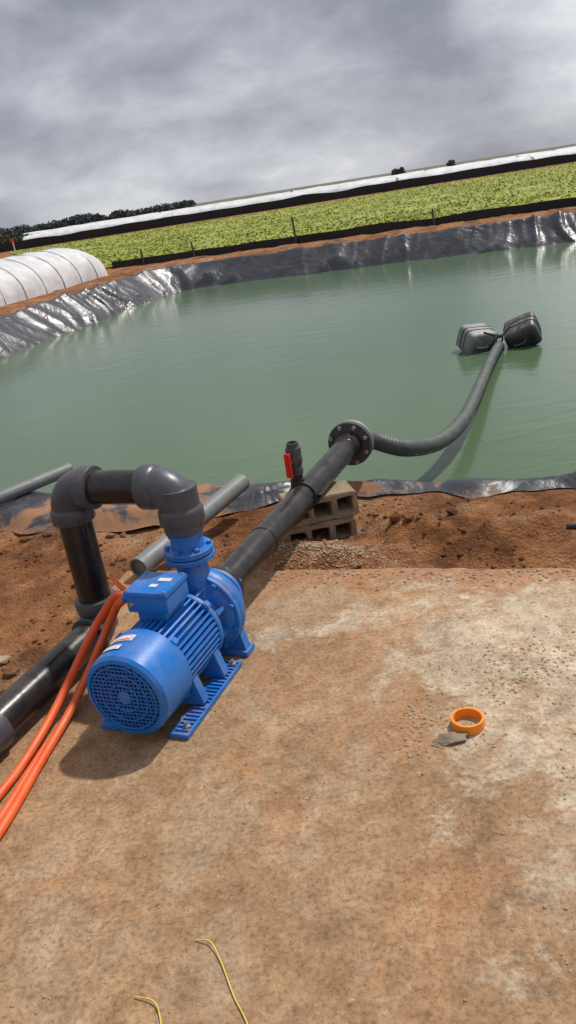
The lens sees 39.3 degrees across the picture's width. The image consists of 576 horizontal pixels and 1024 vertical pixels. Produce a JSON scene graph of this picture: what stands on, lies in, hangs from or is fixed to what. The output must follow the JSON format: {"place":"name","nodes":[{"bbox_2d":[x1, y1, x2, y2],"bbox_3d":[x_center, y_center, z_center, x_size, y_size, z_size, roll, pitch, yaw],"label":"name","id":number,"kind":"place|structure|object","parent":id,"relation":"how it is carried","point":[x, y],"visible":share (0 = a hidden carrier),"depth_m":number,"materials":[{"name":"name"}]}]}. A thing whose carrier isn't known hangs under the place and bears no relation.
{"place":"outdoors","nodes":[
{"label":"outdoors","id":0,"kind":"place"},
{"bbox_2d":[0,242,575,492],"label":"pond water","id":1,"kind":"structure","parent":0,"point":[221,384],"depth_m":8.86,"materials":[{"name":"green liquid"}]},
{"bbox_2d":[456,323,497,353],"bbox_3d":[2.047,-1.859,8.706,0.362,0.339,0.367,-15,22,-15],"label":"floating jerrycan","id":2,"kind":"object","parent":1,"relation":"on","point":[472,338],"visible":0.91,"depth_m":8.60,"materials":[{"name":"plastic"}]},
{"bbox_2d":[503,311,541,347],"bbox_3d":[2.501,-1.914,8.612,0.395,0.400,0.396,-2,23,16],"label":"floating jerrycan","id":3,"kind":"object","parent":1,"relation":"on","point":[524,330],"visible":0.91,"depth_m":8.50,"materials":[{"name":"black plastic"}]},
{"bbox_2d":[0,144,575,689],"bbox_3d":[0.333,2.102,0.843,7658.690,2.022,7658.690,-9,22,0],"label":"ground","id":4,"kind":"structure","parent":0,"point":[550,544],"depth_m":4.05,"materials":[{"name":"orange soil"}]},
{"bbox_2d":[0,655,10,664],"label":"rubble stone","id":5,"kind":"object","parent":4,"relation":"on","point":[4,659],"visible":1,"depth_m":3.38,"materials":[{"name":"beige stone"}]},
{"bbox_2d":[0,231,29,242],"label":"distant bushes","id":6,"kind":"object","parent":4,"relation":"on","point":[8,237],"visible":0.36,"depth_m":84.38,"materials":[{"name":"green plant"}]},
{"bbox_2d":[0,463,72,504],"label":"grey pvc pipe","id":7,"kind":"object","parent":4,"relation":"on","point":[10,493],"visible":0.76,"depth_m":5.33,"materials":[{"name":"grey plastic"}]},
{"bbox_2d":[0,247,107,306],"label":"white poly tunnel","id":8,"kind":"structure","parent":4,"relation":"on","point":[28,275],"depth_m":21.10,"materials":[{"name":"white plastic"}]},
{"bbox_2d":[140,249,144,264],"bbox_3d":[-4.721,-8.266,26.221,0.083,0.552,0.070,-18,23,-21],"label":"fence post","id":9,"kind":"object","parent":4,"relation":"on","point":[142,256],"visible":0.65,"depth_m":26.19,"materials":[{"name":"wood"}]},
{"bbox_2d":[130,474,249,576],"bbox_3d":[-0.486,0.047,4.231,0.100,0.130,1.044,3,24,27],"label":"grey pvc pipe","id":10,"kind":"object","parent":4,"relation":"on","point":[151,557],"visible":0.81,"depth_m":4.27,"materials":[{"name":"grey plastic"}]},
{"bbox_2d":[190,242,195,256],"bbox_3d":[-3.015,-8.312,25.664,0.098,0.553,0.070,-9,22,0],"label":"fence post","id":11,"kind":"object","parent":4,"relation":"on","point":[192,249],"visible":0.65,"depth_m":25.63,"materials":[{"name":"wood"}]},
{"bbox_2d":[0,568,575,1023],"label":"concrete slab","id":12,"kind":"structure","parent":4,"relation":"on","point":[248,902],"depth_m":2.19,"materials":[{"name":"brown concrete"}]},
{"bbox_2d":[0,574,126,839],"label":"orange power cable","id":13,"kind":"object","parent":12,"relation":"on","point":[113,605],"visible":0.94,"depth_m":2.76,"materials":[{"name":"orange rubber"}]},
{"bbox_2d":[0,464,204,753],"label":"discharge pipe","id":14,"kind":"object","parent":12,"relation":"on","point":[80,495],"visible":0.9,"depth_m":2.92,"materials":[{"name":"grey plastic"}]},
{"bbox_2d":[87,530,254,739],"bbox_3d":[-0.403,0.376,2.866,0.340,0.514,0.751,0,23,22],"label":"electric water pump","id":15,"kind":"object","parent":12,"relation":"on","point":[166,650],"visible":0.98,"depth_m":2.72,"materials":[{"name":"blue metal"}]},
{"bbox_2d":[210,420,373,600],"bbox_3d":[0.058,-0.057,3.976,0.264,0.264,1.871,0,23,22],"label":"suction pipe","id":16,"kind":"object","parent":15,"relation":"attached to","point":[350,442],"visible":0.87,"depth_m":3.89,"materials":[{"name":"grey plastic"}]},
{"bbox_2d":[283,440,303,477],"bbox_3d":[0.020,-0.261,3.979,0.107,0.165,0.080,-21,25,-27],"label":"ball valve","id":17,"kind":"object","parent":16,"relation":"on","point":[293,459],"visible":1,"depth_m":3.95,"materials":[{"name":"grey plastic"}]},
{"bbox_2d":[371,341,504,456],"bbox_3d":[1.516,-1.000,6.761,0.449,0.875,4.715,2,24,25],"label":"suction hose","id":18,"kind":"object","parent":16,"relation":"attached to","point":[453,431],"visible":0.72,"depth_m":5.40,"materials":[{"name":"rubber"}]},
{"bbox_2d":[483,326,510,348],"bbox_3d":[2.224,-1.814,8.485,0.294,0.222,0.180,-9,22,0],"label":"float rope","id":19,"kind":"object","parent":18,"relation":"attached to","point":[500,335],"visible":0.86,"depth_m":8.49,"materials":[{"name":"black fabric"}]},
{"bbox_2d":[135,939,247,1023],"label":"yellow twine","id":20,"kind":"object","parent":12,"relation":"on","point":[152,1000],"visible":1,"depth_m":1.78,"materials":[{"name":"yellow fabric"}]},
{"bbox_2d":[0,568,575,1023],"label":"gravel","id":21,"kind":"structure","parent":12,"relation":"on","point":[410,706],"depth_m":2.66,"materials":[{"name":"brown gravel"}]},
{"bbox_2d":[431,732,469,746],"bbox_3d":[0.489,0.682,2.433,0.132,0.024,0.055,-9,22,0],"label":"stone flake","id":22,"kind":"object","parent":12,"relation":"on","point":[447,739],"visible":1,"depth_m":2.42,"materials":[{"name":"grey stone"}]},
{"bbox_2d":[451,707,484,735],"bbox_3d":[0.552,0.643,2.480,0.100,0.031,0.100,-9,22,0],"label":"orange ring","id":23,"kind":"object","parent":12,"relation":"on","point":[475,729],"visible":1,"depth_m":2.47,"materials":[{"name":"plastic"}]},
{"bbox_2d":[0,210,575,533],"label":"pond liner","id":24,"kind":"object","parent":4,"relation":"on","point":[35,325],"visible":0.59,"depth_m":17.23,"materials":[{"name":"black plastic"}]},
{"bbox_2d":[0,493,575,694],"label":"soil clods","id":25,"kind":"object","parent":4,"relation":"on","point":[16,670],"visible":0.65,"depth_m":4.09,"materials":[{"name":"brown soil"}]},
{"bbox_2d":[0,154,575,252],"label":"shade net fence","id":26,"kind":"object","parent":4,"relation":"on","point":[304,199],"visible":0.85,"depth_m":75.28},
{"bbox_2d":[291,217,297,243],"bbox_3d":[0.196,-8.539,24.553,0.093,0.852,0.070,-9,22,0],"label":"fence post","id":27,"kind":"object","parent":4,"relation":"on","point":[294,232],"visible":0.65,"depth_m":24.52,"materials":[{"name":"wood"}]},
{"bbox_2d":[21,146,575,239],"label":"white greenhouse tunnels","id":28,"kind":"object","parent":4,"relation":"on","point":[289,194],"visible":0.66,"depth_m":78.03,"materials":[{"name":"white plastic"}]},
{"bbox_2d":[285,516,357,540],"bbox_3d":[0.160,0.089,4.314,0.384,0.143,0.208,-11,22,-5],"label":"hollow concrete block","id":29,"kind":"object","parent":4,"relation":"on","point":[331,529],"depth_m":4.22,"materials":[{"name":"grey concrete"}]},
{"bbox_2d":[278,480,358,527],"bbox_3d":[0.160,-0.045,4.272,0.384,0.143,0.208,-13,22,-10],"label":"hollow concrete block","id":30,"kind":"object","parent":29,"relation":"on","point":[338,499],"depth_m":4.22,"materials":[{"name":"grey concrete"}]},
{"bbox_2d":[112,197,575,268],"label":"shade net fence","id":31,"kind":"object","parent":4,"relation":"on","point":[472,215],"visible":0.82,"depth_m":24.07,"materials":[{"name":"black fabric"}]},
{"bbox_2d":[431,209,435,224],"bbox_3d":[4.208,-8.487,23.314,0.104,0.503,0.070,-9,22,0],"label":"fence post","id":32,"kind":"object","parent":4,"relation":"on","point":[433,217],"visible":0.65,"depth_m":23.29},
{"bbox_2d":[566,523,575,529],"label":"black pipe offcut","id":33,"kind":"object","parent":4,"relation":"on","point":[570,526],"visible":1,"depth_m":3.58,"materials":[{"name":"black plastic"}]},
{"bbox_2d":[0,0,575,232],"label":"sky","id":34,"kind":"structure","parent":0,"point":[107,106],"materials":[{"name":"grey"}]},
{"bbox_2d":[2,144,575,236],"bbox_3d":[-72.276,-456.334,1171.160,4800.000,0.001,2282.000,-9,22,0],"label":"distant field","id":35,"kind":"structure","parent":0,"point":[368,177],"depth_m":706.92,"materials":[{"name":"green plant"}]},
{"bbox_2d":[0,159,455,237],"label":"distant tree line","id":36,"kind":"object","parent":35,"relation":"on","point":[78,219],"visible":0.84,"depth_m":282.86,"materials":[{"name":"green plant"}]},
{"bbox_2d":[9,162,575,266],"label":"crop field","id":37,"kind":"structure","parent":0,"point":[379,212],"depth_m":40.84,"materials":[{"name":"green plant"}]},
{"bbox_2d":[219,522,441,574],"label":"gravel","id":38,"kind":"structure","parent":0,"point":[323,547],"depth_m":3.84,"materials":[{"name":"grey gravel"}]}
]}

